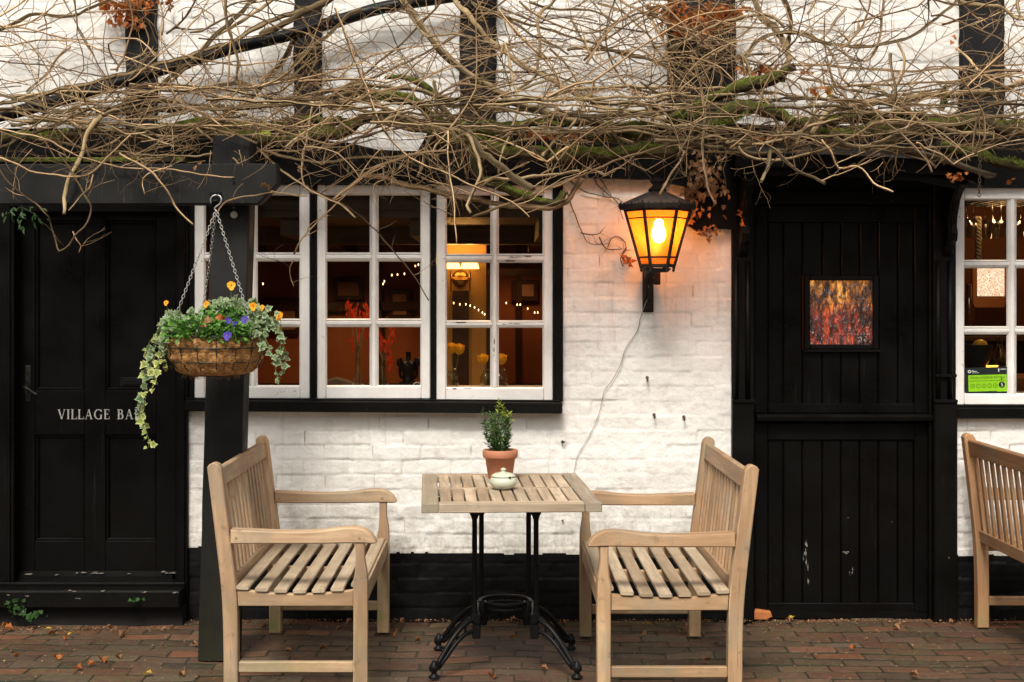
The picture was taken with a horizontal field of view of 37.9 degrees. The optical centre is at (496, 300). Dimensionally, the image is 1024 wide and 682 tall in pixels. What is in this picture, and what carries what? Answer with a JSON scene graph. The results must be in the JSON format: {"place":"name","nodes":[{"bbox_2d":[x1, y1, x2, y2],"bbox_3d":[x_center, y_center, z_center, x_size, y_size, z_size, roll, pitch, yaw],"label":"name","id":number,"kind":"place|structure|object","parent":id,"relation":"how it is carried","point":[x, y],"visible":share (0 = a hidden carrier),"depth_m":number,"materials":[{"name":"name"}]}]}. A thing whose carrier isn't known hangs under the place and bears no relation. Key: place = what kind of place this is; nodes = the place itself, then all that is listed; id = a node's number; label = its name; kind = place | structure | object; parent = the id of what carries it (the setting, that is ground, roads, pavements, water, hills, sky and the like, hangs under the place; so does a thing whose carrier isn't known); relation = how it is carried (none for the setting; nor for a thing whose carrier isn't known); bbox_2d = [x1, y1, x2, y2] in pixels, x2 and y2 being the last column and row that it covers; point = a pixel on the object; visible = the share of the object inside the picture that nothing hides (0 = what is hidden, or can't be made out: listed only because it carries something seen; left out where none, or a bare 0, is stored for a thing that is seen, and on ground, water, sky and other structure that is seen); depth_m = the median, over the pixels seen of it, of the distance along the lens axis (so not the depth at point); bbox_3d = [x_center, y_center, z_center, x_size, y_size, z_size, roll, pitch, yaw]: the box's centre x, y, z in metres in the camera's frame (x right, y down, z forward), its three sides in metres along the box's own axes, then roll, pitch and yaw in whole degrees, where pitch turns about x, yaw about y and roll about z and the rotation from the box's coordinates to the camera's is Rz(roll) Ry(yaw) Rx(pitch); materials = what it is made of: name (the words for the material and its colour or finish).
{"place":"outdoors","nodes":[
{"label":"outdoors","id":0,"kind":"place"},
{"bbox_2d":[397,352,419,384],"bbox_3d":[-0.431,0.337,7.250,0.108,0.170,0.108,0,0,-34],"label":"candle ornament","id":1,"kind":"object","parent":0,"point":[408,367],"visible":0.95,"depth_m":7.23,"materials":[{"name":"black metal"}]},
{"bbox_2d":[0,618,1023,681],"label":"brick paving","id":2,"kind":"structure","parent":0,"point":[868,659],"depth_m":6.42,"materials":[{"name":"brown brick"}]},
{"bbox_2d":[5,622,13,628],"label":"fallen leaf","id":3,"kind":"object","parent":2,"relation":"on","point":[9,626],"visible":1,"depth_m":6.82,"materials":[{"name":"orange plant"}]},
{"bbox_2d":[97,655,107,662],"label":"fallen leaf","id":4,"kind":"object","parent":2,"relation":"on","point":[103,659],"visible":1,"depth_m":6.21,"materials":[{"name":"orange plant"}]},
{"bbox_2d":[118,629,125,635],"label":"fallen leaf","id":5,"kind":"object","parent":2,"relation":"on","point":[121,632],"visible":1,"depth_m":6.70,"materials":[{"name":"brown plant"}]},
{"bbox_2d":[0,135,280,660],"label":"pergola","id":6,"kind":"object","parent":2,"relation":"on","point":[226,419],"visible":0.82,"depth_m":6.24,"materials":[{"name":"black paint"}]},
{"bbox_2d":[165,194,265,379],"bbox_3d":[-1.119,-0.051,5.925,0.402,0.739,0.408,0,0,0],"label":"hanging basket","id":7,"kind":"object","parent":6,"relation":"hanging from","point":[198,356],"visible":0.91,"depth_m":5.78,"materials":[{"name":"brown wicker"}]},
{"bbox_2d":[246,303,290,383],"bbox_3d":[-0.901,0.172,5.842,0.182,0.320,0.180,0,0,0],"label":"ivy plant","id":8,"kind":"object","parent":7,"relation":"in","point":[264,322],"visible":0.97,"depth_m":5.83,"materials":[{"name":"green plant"}]},
{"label":"potting soil","id":9,"kind":"structure","parent":7,"relation":"in","visible":0},
{"bbox_2d":[134,306,202,448],"bbox_3d":[-1.300,0.305,5.867,0.325,0.563,0.181,0,0,39],"label":"ivy plant","id":10,"kind":"object","parent":9,"relation":"in","point":[150,354],"visible":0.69,"depth_m":5.86,"materials":[{"name":"green plant"}]},
{"bbox_2d":[160,300,247,344],"bbox_3d":[-1.147,0.086,5.840,0.352,0.171,0.322,0,0,0],"label":"viola plant","id":11,"kind":"object","parent":9,"relation":"in","point":[184,331],"visible":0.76,"depth_m":5.75,"materials":[{"name":"green plant"}]},
{"bbox_2d":[201,316,212,326],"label":"dead leaf","id":12,"kind":"object","parent":11,"relation":"on","point":[208,319],"visible":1,"depth_m":5.75,"materials":[{"name":"beige plant"}]},
{"bbox_2d":[215,314,225,319],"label":"dead leaf","id":13,"kind":"object","parent":11,"relation":"on","point":[219,317],"visible":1,"depth_m":5.75,"materials":[{"name":"orange plant"}]},
{"bbox_2d":[201,316,254,351],"bbox_3d":[-1.046,0.129,5.797,0.219,0.136,0.214,0,0,0],"label":"pansy plant","id":14,"kind":"object","parent":9,"relation":"in","point":[227,335],"visible":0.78,"depth_m":5.75,"materials":[{"name":"green plant"}]},
{"bbox_2d":[198,294,257,319],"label":"ivy plant","id":15,"kind":"object","parent":9,"relation":"in","point":[238,304],"visible":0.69,"depth_m":5.91,"materials":[{"name":"green plant"}]},
{"bbox_2d":[198,281,282,343],"bbox_3d":[-1.018,0.050,5.941,0.353,0.249,0.281,0,0,0],"label":"viola plant","id":16,"kind":"object","parent":9,"relation":"in","point":[231,286],"visible":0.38,"depth_m":5.87,"materials":[{"name":"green plant"}]},
{"bbox_2d":[260,182,270,191],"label":"dead leaf","id":17,"kind":"object","parent":6,"relation":"hanging from","point":[265,184],"visible":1,"depth_m":6.11,"materials":[{"name":"brown plant"}]},
{"bbox_2d":[207,435,396,681],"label":"garden bench","id":18,"kind":"object","parent":2,"relation":"on","point":[254,541],"visible":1,"depth_m":5.80,"materials":[{"name":"brown wood"}]},
{"bbox_2d":[0,618,1021,681],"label":"leaf litter","id":19,"kind":"object","parent":2,"relation":"on","point":[61,627],"visible":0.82,"depth_m":6.84,"materials":[{"name":"brown plant"}]},
{"bbox_2d":[421,473,601,678],"bbox_3d":[0.034,1.138,6.130,0.686,0.738,0.980,0,0,-3],"label":"bistro table","id":20,"kind":"object","parent":2,"relation":"on","point":[534,495],"visible":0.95,"depth_m":6.05,"materials":[{"name":"brown wood"}]},
{"bbox_2d":[483,448,517,477],"bbox_3d":[0.014,0.707,6.440,0.153,0.122,0.153,0,0,0],"label":"terracotta pot","id":21,"kind":"object","parent":20,"relation":"on","point":[497,461],"visible":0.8,"depth_m":6.39,"materials":[{"name":"ceramic"}]},
{"bbox_2d":[480,398,513,450],"bbox_3d":[0.002,0.542,6.439,0.159,0.244,0.157,0,0,0],"label":"potted shrub","id":22,"kind":"object","parent":21,"relation":"in","point":[498,439],"visible":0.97,"depth_m":6.43,"materials":[{"name":"green plant"}]},
{"bbox_2d":[490,468,516,489],"bbox_3d":[0.026,0.726,6.065,0.111,0.086,0.111,0,0,0],"label":"sugar bowl","id":23,"kind":"object","parent":20,"relation":"on","point":[502,480],"visible":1,"depth_m":6.03,"materials":[{"name":"white ceramic"}]},
{"bbox_2d":[0,0,1023,626],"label":"pub building","id":24,"kind":"structure","parent":2,"relation":"on","point":[798,340],"depth_m":7.05,"materials":[{"name":"brick"}]},
{"bbox_2d":[3,598,25,618],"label":"ivy seedling","id":25,"kind":"object","parent":24,"relation":"on","point":[19,609],"visible":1,"depth_m":6.88,"materials":[{"name":"green plant"}]},
{"bbox_2d":[22,609,47,621],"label":"ivy seedling","id":26,"kind":"object","parent":24,"relation":"on","point":[30,616],"visible":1,"depth_m":6.86,"materials":[{"name":"green plant"}]},
{"bbox_2d":[18,213,174,579],"bbox_3d":[-1.906,0.461,7.097,0.766,1.768,0.106,0,0,0],"label":"door","id":27,"kind":"structure","parent":24,"relation":"in","point":[96,504],"depth_m":7.11,"materials":[{"name":"black paint"}]},
{"bbox_2d":[98,0,158,30],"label":"dead leaf clump","id":28,"kind":"object","parent":24,"relation":"on","point":[121,5],"visible":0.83,"depth_m":6.96,"materials":[{"name":"brown plant"}]},
{"bbox_2d":[127,597,144,603],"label":"ivy seedling","id":29,"kind":"object","parent":24,"relation":"on","point":[134,599],"visible":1,"depth_m":6.86,"materials":[{"name":"green plant"}]},
{"bbox_2d":[162,0,173,11],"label":"dead leaf clump","id":30,"kind":"object","parent":24,"relation":"attached to","point":[168,2],"visible":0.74,"depth_m":6.97,"materials":[{"name":"brown plant"}]},
{"bbox_2d":[265,297,298,333],"bbox_3d":[-1.442,0.105,10.012,0.234,0.245,0.045,0,0,0],"label":"framed print","id":31,"kind":"object","parent":24,"relation":"attached to","point":[290,315],"visible":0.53,"depth_m":10.00,"materials":[{"name":"brown wood"}]},
{"bbox_2d":[327,377,362,384],"bbox_3d":[-0.858,0.958,8.190,0.440,1.096,0.480,0,0,0],"label":"dining chair","id":32,"kind":"object","parent":24,"relation":"on","point":[336,381],"visible":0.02,"depth_m":7.95,"materials":[{"name":"brown fabric"}]},
{"bbox_2d":[334,277,363,299],"bbox_3d":[-0.998,-0.076,10.012,0.199,0.152,0.045,0,0,0],"label":"framed picture","id":33,"kind":"object","parent":24,"relation":"attached to","point":[348,288],"visible":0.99,"depth_m":10.00,"materials":[{"name":"brown wood"}]},
{"bbox_2d":[345,300,369,384],"bbox_3d":[-0.670,0.207,7.251,0.132,0.430,0.121,0,0,0],"label":"dried flower vase","id":34,"kind":"object","parent":24,"relation":"on","point":[361,332],"visible":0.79,"depth_m":7.24,"materials":[{"name":"clear glass"}]},
{"bbox_2d":[184,184,562,413],"bbox_3d":[-0.577,-0.025,7.040,1.778,1.112,0.140,0,0,0],"label":"window","id":35,"kind":"structure","parent":24,"relation":"in","point":[312,394],"depth_m":7.04,"materials":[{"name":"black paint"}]},
{"bbox_2d":[368,327,395,384],"bbox_3d":[-0.556,0.272,7.238,0.135,0.300,0.098,0,0,0],"label":"dried flower vase","id":36,"kind":"object","parent":24,"relation":"on","point":[381,345],"visible":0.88,"depth_m":7.23,"materials":[{"name":"clear glass"}]},
{"bbox_2d":[388,290,410,318],"bbox_3d":[-0.653,0.029,10.012,0.152,0.199,0.045,0,0,0],"label":"framed picture","id":37,"kind":"object","parent":24,"relation":"attached to","point":[399,295],"visible":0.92,"depth_m":10.00,"materials":[{"name":"brown wood"}]},
{"bbox_2d":[383,264,418,283],"bbox_3d":[-0.533,-0.143,8.250,0.200,0.118,0.005,0,0,0],"label":"fairy light string","id":38,"kind":"object","parent":24,"relation":"hanging from","point":[400,274],"visible":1,"depth_m":8.25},
{"bbox_2d":[447,342,464,386],"bbox_3d":[-0.203,0.313,7.220,0.097,0.217,0.066,0,0,0],"label":"rose vase","id":39,"kind":"object","parent":24,"relation":"on","point":[458,348],"visible":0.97,"depth_m":7.21,"materials":[{"name":"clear glass"}]},
{"bbox_2d":[447,263,478,291],"bbox_3d":[-0.207,-0.144,8.470,0.213,0.192,0.142,0,0,0],"label":"wall lamp","id":40,"kind":"object","parent":24,"relation":"attached to","point":[459,278],"visible":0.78,"depth_m":8.45,"materials":[{"name":"gold metal"}]},
{"bbox_2d":[477,353,488,386],"bbox_3d":[-0.056,0.340,7.220,0.083,0.164,0.066,0,0,0],"label":"rose vase","id":41,"kind":"object","parent":24,"relation":"on","point":[482,358],"visible":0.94,"depth_m":7.21,"materials":[{"name":"clear glass"}]},
{"bbox_2d":[499,353,507,385],"bbox_3d":[0.020,0.340,7.220,0.066,0.164,0.066,0,0,0],"label":"rose vase","id":42,"kind":"object","parent":24,"relation":"on","point":[502,358],"visible":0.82,"depth_m":7.21,"materials":[{"name":"clear glass"}]},
{"bbox_2d":[0,0,1023,300],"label":"wisteria vine","id":43,"kind":"object","parent":24,"relation":"attached to","point":[902,118],"visible":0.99,"depth_m":6.50,"materials":[{"name":"brown plant"}]},
{"bbox_2d":[2,206,48,233],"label":"hanging sprig","id":44,"kind":"object","parent":43,"relation":"hanging from","point":[22,214],"visible":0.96,"depth_m":6.75,"materials":[{"name":"green plant"}]},
{"bbox_2d":[261,123,272,135],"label":"green leaf","id":45,"kind":"object","parent":43,"relation":"attached to","point":[264,132],"visible":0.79,"depth_m":6.30,"materials":[{"name":"green plant"}]},
{"bbox_2d":[322,51,332,86],"bbox_3d":[-0.772,-1.043,6.819,0.061,0.203,0.014,0,0,23],"label":"hanging chain","id":46,"kind":"object","parent":43,"relation":"hanging from","point":[326,66],"visible":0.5,"depth_m":6.82,"materials":[{"name":"grey metal"}]},
{"bbox_2d":[518,132,582,141],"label":"dead leaf clump","id":47,"kind":"object","parent":43,"relation":"on","point":[550,138],"visible":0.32,"depth_m":6.62,"materials":[{"name":"brown plant"}]},
{"bbox_2d":[679,160,720,224],"bbox_3d":[0.926,-0.498,6.916,0.182,0.299,0.167,0,0,43],"label":"dead leaf clump","id":48,"kind":"object","parent":43,"relation":"hanging from","point":[697,165],"visible":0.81,"depth_m":6.91,"materials":[{"name":"brown plant"}]},
{"bbox_2d":[700,28,714,36],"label":"dead leaf clump","id":49,"kind":"object","parent":43,"relation":"on","point":[707,33],"visible":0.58,"depth_m":6.68,"materials":[{"name":"brown plant"}]},
{"bbox_2d":[734,63,779,75],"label":"dead leaf clump","id":50,"kind":"object","parent":43,"relation":"on","point":[759,73],"visible":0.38,"depth_m":6.69,"materials":[{"name":"brown plant"}]},
{"bbox_2d":[760,133,788,144],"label":"dead leaf clump","id":51,"kind":"object","parent":43,"relation":"on","point":[761,138],"visible":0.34,"depth_m":6.56,"materials":[{"name":"brown plant"}]},
{"bbox_2d":[810,86,829,97],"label":"dead leaf clump","id":52,"kind":"object","parent":43,"relation":"on","point":[812,91],"visible":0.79,"depth_m":6.58,"materials":[{"name":"brown plant"}]},
{"bbox_2d":[825,87,832,97],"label":"yellow leaf","id":53,"kind":"object","parent":43,"relation":"on","point":[830,93],"visible":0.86,"depth_m":6.49,"materials":[{"name":"yellow plant"}]},
{"bbox_2d":[978,154,981,196],"bbox_3d":[2.121,-0.548,6.550,0.014,0.193,0.014,0,0,44],"label":"hanging chain","id":54,"kind":"object","parent":43,"relation":"hanging from","point":[979,175],"visible":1,"depth_m":6.55,"materials":[{"name":"black metal"}]},
{"bbox_2d":[512,280,537,300],"bbox_3d":[0.188,-0.064,10.012,0.175,0.140,0.045,0,0,0],"label":"framed picture","id":55,"kind":"object","parent":24,"relation":"attached to","point":[529,290],"visible":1,"depth_m":10.00,"materials":[{"name":"brown wood"}]},
{"bbox_2d":[563,178,632,265],"bbox_3d":[0.479,-0.399,7.031,0.348,0.481,0.023,0,0,0],"label":"wall creeper","id":56,"kind":"object","parent":24,"relation":"attached to","point":[604,191],"depth_m":7.04,"materials":[{"name":"brown plant"}]},
{"bbox_2d":[574,285,648,469],"bbox_3d":[0.539,0.368,7.041,0.367,1.034,0.042,0,0,7],"label":"loose cable","id":57,"kind":"object","parent":24,"relation":"attached to","point":[614,375],"visible":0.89,"depth_m":7.04,"materials":[{"name":"plastic"}]},
{"bbox_2d":[620,254,636,266],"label":"dead leaf clump","id":58,"kind":"object","parent":24,"relation":"attached to","point":[629,260],"visible":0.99,"depth_m":6.98,"materials":[{"name":"orange plant"}]},
{"bbox_2d":[618,158,695,311],"bbox_3d":[0.702,-0.311,6.794,0.311,0.738,0.454,0,0,-29],"label":"wall lantern","id":59,"kind":"object","parent":24,"relation":"attached to","point":[657,222],"depth_m":6.68,"materials":[{"name":"metal"}]},
{"bbox_2d":[646,0,752,39],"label":"dead leaf clump","id":60,"kind":"object","parent":24,"relation":"on","point":[719,16],"visible":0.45,"depth_m":6.86,"materials":[{"name":"brown plant"}]},
{"bbox_2d":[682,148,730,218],"bbox_3d":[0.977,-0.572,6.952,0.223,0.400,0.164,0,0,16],"label":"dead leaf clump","id":61,"kind":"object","parent":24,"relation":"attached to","point":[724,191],"visible":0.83,"depth_m":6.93,"materials":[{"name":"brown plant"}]},
{"bbox_2d":[696,224,721,243],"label":"dead leaf clump","id":62,"kind":"object","parent":24,"relation":"attached to","point":[708,239],"visible":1,"depth_m":6.99,"materials":[{"name":"brown plant"}]},
{"bbox_2d":[736,209,745,226],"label":"dead leaf clump","id":63,"kind":"object","parent":24,"relation":"attached to","point":[741,223],"visible":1,"depth_m":6.87,"materials":[{"name":"brown plant"}]},
{"bbox_2d":[755,205,933,612],"bbox_3d":[1.650,0.517,7.072,0.854,1.936,0.105,0,0,0],"label":"door","id":64,"kind":"structure","parent":24,"relation":"in","point":[841,507],"depth_m":7.09,"materials":[{"name":"black paint"}]},
{"bbox_2d":[946,171,967,182],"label":"dead leaf clump","id":65,"kind":"object","parent":24,"relation":"attached to","point":[958,178],"visible":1,"depth_m":6.61,"materials":[{"name":"brown plant"}]},
{"bbox_2d":[975,216,981,259],"bbox_3d":[2.471,-0.309,7.650,0.037,0.244,0.037,0,0,0],"label":"twisted rope","id":66,"kind":"object","parent":24,"relation":"hanging from","point":[978,238],"visible":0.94,"depth_m":7.64,"materials":[{"name":"brown fabric"}]},
{"bbox_2d":[965,367,1006,392],"bbox_3d":[2.317,0.382,7.043,0.206,0.128,0.002,-2,0,0],"label":"rating sticker","id":67,"kind":"object","parent":24,"relation":"attached to","point":[986,380],"visible":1,"depth_m":7.04,"materials":[{"name":"green paper"}]},
{"bbox_2d":[971,268,1005,307],"bbox_3d":[2.965,-0.082,8.955,0.225,0.257,0.050,0,0,0],"label":"backlit panel","id":68,"kind":"object","parent":24,"relation":"attached to","point":[988,287],"visible":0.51,"depth_m":8.95,"materials":[{"name":"paint"}]},
{"bbox_2d":[956,188,1023,418],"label":"window","id":69,"kind":"structure","parent":24,"relation":"in","point":[1009,405],"depth_m":7.03,"materials":[{"name":"black paint"}]},
{"bbox_2d":[964,335,1023,372],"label":"back shelf","id":70,"kind":"object","parent":24,"relation":"attached to","point":[998,341],"visible":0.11,"depth_m":8.93,"materials":[{"name":"brown wood"}]},
{"bbox_2d":[964,284,974,335],"bbox_3d":[2.770,0.059,8.750,0.074,0.303,0.073,0,0,0],"label":"bottle","id":71,"kind":"object","parent":70,"relation":"on","point":[969,313],"visible":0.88,"depth_m":8.72,"materials":[{"name":"brown glass"}]},
{"bbox_2d":[1003,304,1005,335],"bbox_3d":[3.007,0.069,8.750,0.074,0.283,0.073,0,0,0],"label":"bottle","id":72,"kind":"object","parent":70,"relation":"on","point":[1004,316],"visible":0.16,"depth_m":8.73,"materials":[{"name":"glass"}]},
{"bbox_2d":[964,201,1023,206],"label":"glass rack","id":73,"kind":"object","parent":24,"relation":"hanging from","point":[1001,203],"visible":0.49,"depth_m":7.68,"materials":[{"name":"brown wood"}]},
{"bbox_2d":[964,373,1023,390],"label":"bar counter","id":74,"kind":"object","parent":24,"relation":"on","point":[1019,381],"depth_m":7.85,"materials":[{"name":"brown wood"}]},
{"bbox_2d":[964,344,994,367],"bbox_3d":[2.567,0.323,8.000,0.200,0.170,0.200,0,0,0],"label":"lemon bowl","id":75,"kind":"object","parent":74,"relation":"on","point":[976,356],"visible":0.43,"depth_m":7.93,"materials":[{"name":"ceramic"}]},
{"bbox_2d":[973,339,987,344],"bbox_3d":[2.588,0.243,7.980,0.084,0.066,0.066,0,0,0],"label":"lemon","id":76,"kind":"object","parent":75,"relation":"in","point":[979,342],"visible":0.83,"depth_m":7.96,"materials":[{"name":"yellow food"}]},
{"bbox_2d":[579,436,758,681],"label":"garden bench","id":77,"kind":"object","parent":2,"relation":"on","point":[713,545],"visible":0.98,"depth_m":5.67,"materials":[{"name":"brown wood"}]},
{"bbox_2d":[754,608,771,619],"bbox_3d":[1.243,1.490,7.066,0.120,0.049,0.050,0,0,0],"label":"brick fragment","id":78,"kind":"object","parent":2,"relation":"on","point":[762,614],"visible":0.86,"depth_m":7.04,"materials":[{"name":"orange brick"}]},
{"bbox_2d":[910,669,918,675],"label":"fallen leaf","id":79,"kind":"object","parent":2,"relation":"on","point":[913,672],"visible":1,"depth_m":5.97,"materials":[{"name":"brown plant"}]},
{"bbox_2d":[961,433,1023,627],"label":"garden bench","id":80,"kind":"object","parent":2,"relation":"on","point":[980,495],"visible":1,"depth_m":6.73,"materials":[{"name":"brown wood"}]}
]}

